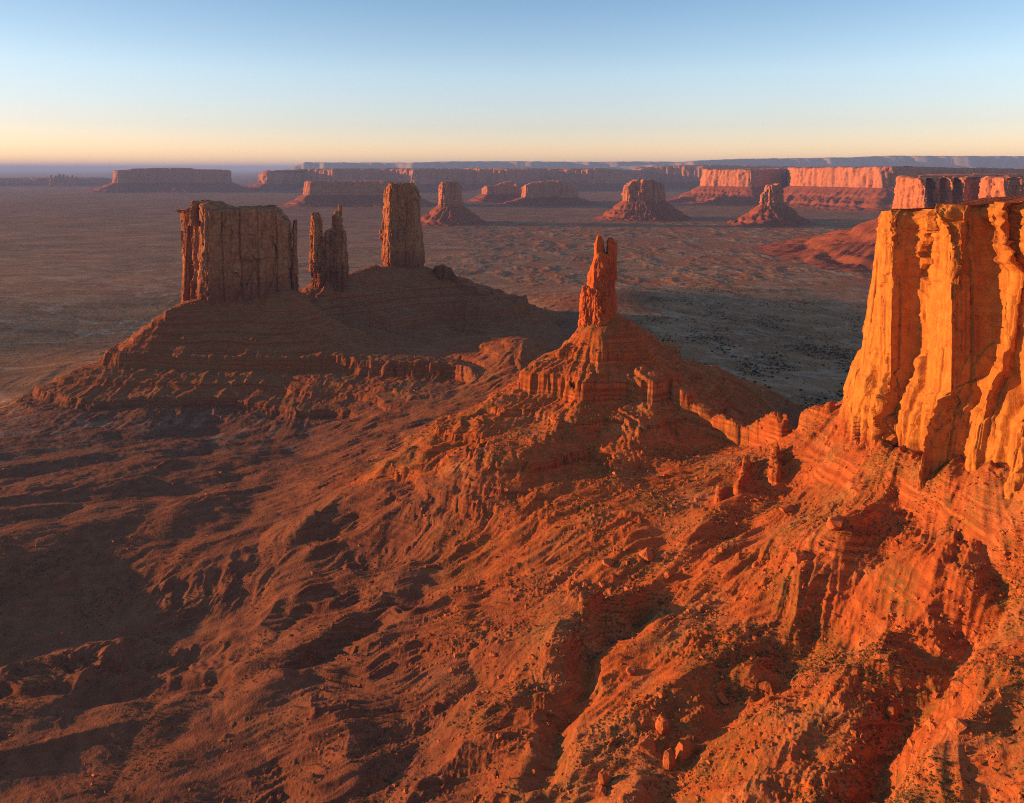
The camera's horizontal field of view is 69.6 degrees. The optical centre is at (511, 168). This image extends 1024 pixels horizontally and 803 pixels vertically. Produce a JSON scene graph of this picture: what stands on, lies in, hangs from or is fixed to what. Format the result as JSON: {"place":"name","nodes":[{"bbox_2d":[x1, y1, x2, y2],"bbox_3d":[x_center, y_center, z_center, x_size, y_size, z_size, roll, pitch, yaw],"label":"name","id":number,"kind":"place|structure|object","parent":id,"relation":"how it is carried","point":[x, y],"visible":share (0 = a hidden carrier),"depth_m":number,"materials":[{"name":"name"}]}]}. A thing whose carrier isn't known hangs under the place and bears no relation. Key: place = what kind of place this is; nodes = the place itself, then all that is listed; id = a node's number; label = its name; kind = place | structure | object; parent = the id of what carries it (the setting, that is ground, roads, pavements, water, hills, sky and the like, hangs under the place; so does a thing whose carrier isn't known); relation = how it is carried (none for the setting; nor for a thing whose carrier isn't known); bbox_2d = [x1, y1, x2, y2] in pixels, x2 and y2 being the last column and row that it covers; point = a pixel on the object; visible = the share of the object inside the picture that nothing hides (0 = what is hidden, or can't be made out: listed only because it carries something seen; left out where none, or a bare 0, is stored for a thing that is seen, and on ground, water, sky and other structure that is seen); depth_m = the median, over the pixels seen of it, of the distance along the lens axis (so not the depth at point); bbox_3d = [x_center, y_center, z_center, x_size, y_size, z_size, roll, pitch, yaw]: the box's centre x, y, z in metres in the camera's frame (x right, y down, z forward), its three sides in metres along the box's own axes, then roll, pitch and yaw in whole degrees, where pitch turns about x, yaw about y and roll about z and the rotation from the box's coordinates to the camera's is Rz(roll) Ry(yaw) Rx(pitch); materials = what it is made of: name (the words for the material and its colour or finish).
{"place":"outdoors","nodes":[
{"label":"outdoors","id":0,"kind":"place"},
{"bbox_2d":[176,200,298,302],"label":"sandstone butte","id":1,"kind":"object","parent":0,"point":[232,253],"visible":0.8,"depth_m":1550.64,"materials":[{"name":"brown stone"}]},
{"bbox_2d":[284,161,674,169],"bbox_3d":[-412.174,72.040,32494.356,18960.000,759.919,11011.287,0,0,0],"label":"hills","id":2,"kind":"structure","parent":0,"point":[456,164],"depth_m":29560.84,"materials":[{"name":"brown stone"}]},
{"bbox_2d":[0,170,1023,802],"bbox_3d":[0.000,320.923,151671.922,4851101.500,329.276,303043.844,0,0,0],"label":"desert ground","id":3,"kind":"structure","parent":0,"point":[86,276],"depth_m":660.01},
{"bbox_2d":[0,177,111,186],"bbox_3d":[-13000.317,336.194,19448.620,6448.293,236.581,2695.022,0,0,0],"label":"mesa","id":4,"kind":"structure","parent":3,"relation":"on","point":[39,182],"depth_m":18776.23,"materials":[{"name":"brown stone"}]},
{"bbox_2d":[48,174,77,185],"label":"rock pinnacle","id":5,"kind":"object","parent":3,"relation":"on","point":[59,180],"visible":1,"depth_m":17777.75,"materials":[{"name":"brown stone"}]},
{"bbox_2d":[83,168,258,192],"bbox_3d":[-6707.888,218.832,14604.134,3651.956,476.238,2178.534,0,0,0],"label":"mesa","id":6,"kind":"structure","parent":3,"relation":"on","point":[164,180],"depth_m":14153.03,"materials":[{"name":"brown stone"}]},
{"bbox_2d":[0,264,575,428],"bbox_3d":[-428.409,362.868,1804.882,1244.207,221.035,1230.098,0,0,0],"label":"talus ridge","id":7,"kind":"structure","parent":3,"relation":"on","point":[244,368],"depth_m":1397.08,"materials":[{"name":"brown stone"}]},
{"bbox_2d":[308,204,350,292],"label":"twin spire","id":8,"kind":"structure","parent":7,"relation":"on","point":[328,257],"depth_m":1780.66,"materials":[{"name":"stone"}]},
{"bbox_2d":[379,182,424,267],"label":"rock tower","id":9,"kind":"structure","parent":7,"relation":"on","point":[401,236],"depth_m":1968.47,"materials":[{"name":"stone"}]},
{"bbox_2d":[432,264,456,280],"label":"rock outcrop","id":10,"kind":"object","parent":7,"relation":"on","point":[444,272],"visible":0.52,"depth_m":1946.92,"materials":[{"name":"stone"}]},
{"bbox_2d":[278,180,435,206],"bbox_3d":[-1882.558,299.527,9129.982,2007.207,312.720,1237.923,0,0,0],"label":"mesa","id":11,"kind":"structure","parent":3,"relation":"on","point":[344,193],"depth_m":8854.59,"materials":[{"name":"brown stone"}]},
{"bbox_2d":[1,266,743,484],"bbox_3d":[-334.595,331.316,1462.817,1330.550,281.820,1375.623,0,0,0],"label":"scree","id":12,"kind":"structure","parent":3,"relation":"on","point":[391,375],"depth_m":1321.29,"materials":[{"name":"stone"}]},
{"bbox_2d":[421,180,489,225],"bbox_3d":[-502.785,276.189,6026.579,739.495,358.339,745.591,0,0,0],"label":"sandstone butte","id":13,"kind":"object","parent":3,"relation":"on","point":[450,209],"visible":0.94,"depth_m":5913.57,"materials":[{"name":"brown stone"}]},
{"bbox_2d":[244,168,674,191],"bbox_3d":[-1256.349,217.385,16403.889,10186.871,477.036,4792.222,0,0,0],"label":"mesa","id":14,"kind":"structure","parent":3,"relation":"on","point":[479,179],"depth_m":15255.67,"materials":[{"name":"brown stone"}]},
{"bbox_2d":[489,652,495,656],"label":"boulder","id":15,"kind":"object","parent":3,"relation":"on","point":[492,654],"visible":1,"depth_m":565.06,"materials":[{"name":"stone"}]},
{"bbox_2d":[464,181,521,202],"bbox_3d":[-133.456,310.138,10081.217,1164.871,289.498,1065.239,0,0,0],"label":"mesa","id":16,"kind":"structure","parent":3,"relation":"on","point":[503,192],"depth_m":9856.36,"materials":[{"name":"brown stone"}]},
{"bbox_2d":[496,731,502,738],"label":"boulder","id":17,"kind":"object","parent":3,"relation":"on","point":[499,734],"visible":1,"depth_m":479.90,"materials":[{"name":"stone"}]},
{"bbox_2d":[0,404,1023,802],"bbox_3d":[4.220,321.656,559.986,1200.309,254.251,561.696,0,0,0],"label":"scrub","id":18,"kind":"object","parent":3,"relation":"on","point":[906,790],"visible":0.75,"depth_m":519.34,"materials":[{"name":"plant"}]},
{"bbox_2d":[0,316,1023,802],"bbox_3d":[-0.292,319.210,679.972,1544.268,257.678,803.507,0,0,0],"label":"rubble","id":19,"kind":"object","parent":3,"relation":"on","point":[870,780],"visible":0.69,"depth_m":522.59,"materials":[{"name":"stone"}]},
{"bbox_2d":[528,653,535,659],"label":"boulder","id":20,"kind":"object","parent":3,"relation":"on","point":[531,656],"visible":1,"depth_m":545.46,"materials":[{"name":"stone"}]},
{"bbox_2d":[493,180,605,205],"bbox_3d":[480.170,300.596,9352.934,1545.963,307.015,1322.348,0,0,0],"label":"mesa","id":21,"kind":"structure","parent":3,"relation":"on","point":[551,193],"depth_m":9125.29,"materials":[{"name":"brown stone"}]},
{"bbox_2d":[330,235,805,490],"bbox_3d":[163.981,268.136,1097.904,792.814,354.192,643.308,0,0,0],"label":"spire butte","id":22,"kind":"object","parent":3,"relation":"on","point":[555,383],"visible":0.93,"depth_m":900.52,"materials":[{"name":"red stone"}]},
{"bbox_2d":[580,582,587,588],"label":"boulder","id":23,"kind":"object","parent":3,"relation":"on","point":[584,584],"visible":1,"depth_m":627.55,"materials":[{"name":"stone"}]},
{"bbox_2d":[595,784,606,797],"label":"boulder","id":24,"kind":"object","parent":3,"relation":"on","point":[600,790],"visible":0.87,"depth_m":420.02,"materials":[{"name":"stone"}]},
{"bbox_2d":[599,581,605,587],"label":"boulder","id":25,"kind":"object","parent":3,"relation":"on","point":[602,584],"visible":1,"depth_m":625.51,"materials":[{"name":"stone"}]},
{"bbox_2d":[598,769,609,787],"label":"boulder","id":26,"kind":"object","parent":3,"relation":"on","point":[603,779],"visible":0.96,"depth_m":425.87,"materials":[{"name":"stone"}]},
{"bbox_2d":[602,558,614,566],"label":"boulder","id":27,"kind":"object","parent":3,"relation":"on","point":[608,562],"visible":1,"depth_m":645.08,"materials":[{"name":"stone"}]},
{"bbox_2d":[626,664,635,675],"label":"boulder","id":28,"kind":"object","parent":3,"relation":"on","point":[630,669],"visible":1,"depth_m":513.46,"materials":[{"name":"stone"}]},
{"bbox_2d":[592,179,695,221],"bbox_3d":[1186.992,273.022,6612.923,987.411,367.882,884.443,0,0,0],"label":"sandstone butte","id":29,"kind":"object","parent":3,"relation":"on","point":[644,200],"visible":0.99,"depth_m":6473.89,"materials":[{"name":"brown stone"}]},
{"bbox_2d":[638,547,653,560],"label":"boulder","id":30,"kind":"object","parent":3,"relation":"on","point":[646,554],"visible":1,"depth_m":642.25,"materials":[{"name":"stone"}]},
{"bbox_2d":[638,734,655,754],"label":"boulder","id":31,"kind":"object","parent":3,"relation":"on","point":[645,742],"visible":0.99,"depth_m":439.28,"materials":[{"name":"stone"}]},
{"bbox_2d":[655,689,665,698],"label":"boulder","id":32,"kind":"object","parent":3,"relation":"on","point":[661,694],"visible":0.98,"depth_m":475.73,"materials":[{"name":"stone"}]},
{"bbox_2d":[655,714,669,735],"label":"boulder","id":33,"kind":"object","parent":3,"relation":"on","point":[662,726],"visible":0.96,"depth_m":450.34,"materials":[{"name":"stone"}]},
{"bbox_2d":[664,571,672,578],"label":"boulder","id":34,"kind":"object","parent":3,"relation":"on","point":[668,574],"visible":1,"depth_m":615.23,"materials":[{"name":"stone"}]},
{"bbox_2d":[663,748,675,770],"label":"boulder","id":35,"kind":"object","parent":3,"relation":"on","point":[669,762],"visible":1,"depth_m":429.14,"materials":[{"name":"stone"}]},
{"bbox_2d":[674,739,697,763],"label":"boulder","id":36,"kind":"object","parent":3,"relation":"on","point":[685,750],"visible":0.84,"depth_m":434.20,"materials":[{"name":"stone"}]},
{"bbox_2d":[633,164,794,188],"bbox_3d":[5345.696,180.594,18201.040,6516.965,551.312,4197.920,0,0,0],"label":"mesa","id":37,"kind":"structure","parent":3,"relation":"on","point":[683,177],"depth_m":17180.24,"materials":[{"name":"brown stone"}]},
{"bbox_2d":[717,692,729,704],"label":"boulder","id":38,"kind":"object","parent":3,"relation":"on","point":[722,698],"visible":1,"depth_m":476.79,"materials":[{"name":"stone"}]},
{"bbox_2d":[667,168,787,205],"bbox_3d":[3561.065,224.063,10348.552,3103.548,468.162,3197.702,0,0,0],"label":"mesa","id":39,"kind":"structure","parent":3,"relation":"on","point":[738,187],"depth_m":9479.92,"materials":[{"name":"stone"}]},
{"bbox_2d":[615,287,860,407],"bbox_3d":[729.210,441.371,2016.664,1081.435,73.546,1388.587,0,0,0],"label":"undergrowth","id":40,"kind":"object","parent":3,"relation":"on","point":[798,347],"visible":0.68,"depth_m":1906.56,"materials":[{"name":"green plant"}]},
{"bbox_2d":[752,561,758,567],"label":"boulder","id":41,"kind":"object","parent":3,"relation":"on","point":[755,564],"visible":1,"depth_m":589.90,"materials":[{"name":"stone"}]},
{"bbox_2d":[759,680,771,691],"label":"boulder","id":42,"kind":"object","parent":3,"relation":"on","point":[764,685],"visible":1,"depth_m":479.62,"materials":[{"name":"stone"}]},
{"bbox_2d":[724,183,818,226],"bbox_3d":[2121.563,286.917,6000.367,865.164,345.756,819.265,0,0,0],"label":"mitten butte","id":43,"kind":"object","parent":3,"relation":"on","point":[772,209],"visible":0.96,"depth_m":5881.98,"materials":[{"name":"brown stone"}]},
{"bbox_2d":[779,504,793,511],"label":"boulder","id":44,"kind":"object","parent":3,"relation":"on","point":[787,508],"visible":1,"depth_m":649.21,"materials":[{"name":"stone"}]},
{"bbox_2d":[790,739,798,746],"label":"boulder","id":45,"kind":"object","parent":3,"relation":"on","point":[796,743],"visible":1,"depth_m":401.06,"materials":[{"name":"stone"}]},
{"bbox_2d":[787,549,805,566],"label":"boulder","id":46,"kind":"object","parent":3,"relation":"on","point":[795,557],"visible":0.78,"depth_m":557.28,"materials":[{"name":"stone"}]},
{"bbox_2d":[829,684,836,691],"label":"boulder","id":47,"kind":"object","parent":3,"relation":"on","point":[832,688],"visible":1,"depth_m":422.85,"materials":[{"name":"stone"}]},
{"bbox_2d":[826,515,843,529],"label":"boulder","id":48,"kind":"object","parent":3,"relation":"on","point":[835,522],"visible":1,"depth_m":557.02,"materials":[{"name":"stone"}]},
{"bbox_2d":[850,729,856,736],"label":"boulder","id":49,"kind":"object","parent":3,"relation":"on","point":[853,732],"visible":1,"depth_m":401.66,"materials":[{"name":"stone"}]},
{"bbox_2d":[857,731,863,738],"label":"boulder","id":50,"kind":"object","parent":3,"relation":"on","point":[860,733],"visible":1,"depth_m":400.65,"materials":[{"name":"stone"}]},
{"bbox_2d":[876,654,888,659],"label":"boulder","id":51,"kind":"object","parent":3,"relation":"on","point":[882,656],"visible":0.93,"depth_m":433.04,"materials":[{"name":"stone"}]},
{"bbox_2d":[750,166,1023,212],"bbox_3d":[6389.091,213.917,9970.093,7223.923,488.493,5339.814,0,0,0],"label":"mesa","id":52,"kind":"structure","parent":3,"relation":"on","point":[858,189],"depth_m":8295.69,"materials":[{"name":"stone"}]},
{"bbox_2d":[750,173,1023,275],"bbox_3d":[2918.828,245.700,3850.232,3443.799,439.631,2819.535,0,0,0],"label":"mesa","id":53,"kind":"structure","parent":3,"relation":"on","point":[851,250],"depth_m":3530.02,"materials":[{"name":"orange stone"}]},
{"bbox_2d":[885,751,892,756],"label":"boulder","id":54,"kind":"object","parent":3,"relation":"on","point":[889,753],"visible":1,"depth_m":395.51,"materials":[{"name":"stone"}]},
{"bbox_2d":[885,704,897,720],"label":"boulder","id":55,"kind":"object","parent":3,"relation":"on","point":[891,712],"visible":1,"depth_m":409.29,"materials":[{"name":"stone"}]},
{"bbox_2d":[907,738,914,747],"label":"boulder","id":56,"kind":"object","parent":3,"relation":"on","point":[910,742],"visible":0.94,"depth_m":378.62,"materials":[{"name":"stone"}]},
{"bbox_2d":[913,724,919,731],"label":"boulder","id":57,"kind":"object","parent":3,"relation":"on","point":[916,727],"visible":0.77,"depth_m":399.05,"materials":[{"name":"stone"}]},
{"bbox_2d":[837,195,1023,499],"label":"mesa","id":58,"kind":"structure","parent":3,"relation":"on","point":[935,378],"depth_m":575.55,"materials":[{"name":"stone"}]},
{"bbox_2d":[928,721,937,731],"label":"boulder","id":59,"kind":"object","parent":3,"relation":"on","point":[932,726],"visible":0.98,"depth_m":374.58,"materials":[{"name":"stone"}]},
{"bbox_2d":[932,693,938,698],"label":"boulder","id":60,"kind":"object","parent":3,"relation":"on","point":[935,695],"visible":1,"depth_m":410.48,"materials":[{"name":"stone"}]},
{"bbox_2d":[934,644,941,650],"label":"boulder","id":61,"kind":"object","parent":3,"relation":"on","point":[936,647],"visible":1,"depth_m":446.35,"materials":[{"name":"stone"}]},
{"bbox_2d":[946,717,967,734],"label":"boulder","id":62,"kind":"object","parent":3,"relation":"on","point":[958,726],"visible":1,"depth_m":344.59,"materials":[{"name":"stone"}]},
{"bbox_2d":[953,680,964,689],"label":"boulder","id":63,"kind":"object","parent":3,"relation":"on","point":[957,684],"visible":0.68,"depth_m":385.04,"materials":[{"name":"stone"}]},
{"bbox_2d":[961,606,968,611],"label":"boulder","id":64,"kind":"object","parent":3,"relation":"on","point":[965,608],"visible":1,"depth_m":464.54,"materials":[{"name":"stone"}]},
{"bbox_2d":[998,737,1013,744],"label":"boulder","id":65,"kind":"object","parent":3,"relation":"on","point":[1003,740],"visible":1,"depth_m":334.50,"materials":[{"name":"stone"}]},
{"bbox_2d":[0,0,1023,169],"label":"sky","id":66,"kind":"structure","parent":0,"point":[85,84],"materials":[{"name":"blue"}]},
{"bbox_2d":[596,156,1023,169],"bbox_3d":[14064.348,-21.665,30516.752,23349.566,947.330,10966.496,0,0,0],"label":"hills","id":67,"kind":"structure","parent":0,"point":[968,161],"depth_m":27529.72,"materials":[{"name":"brown stone"}]}
]}

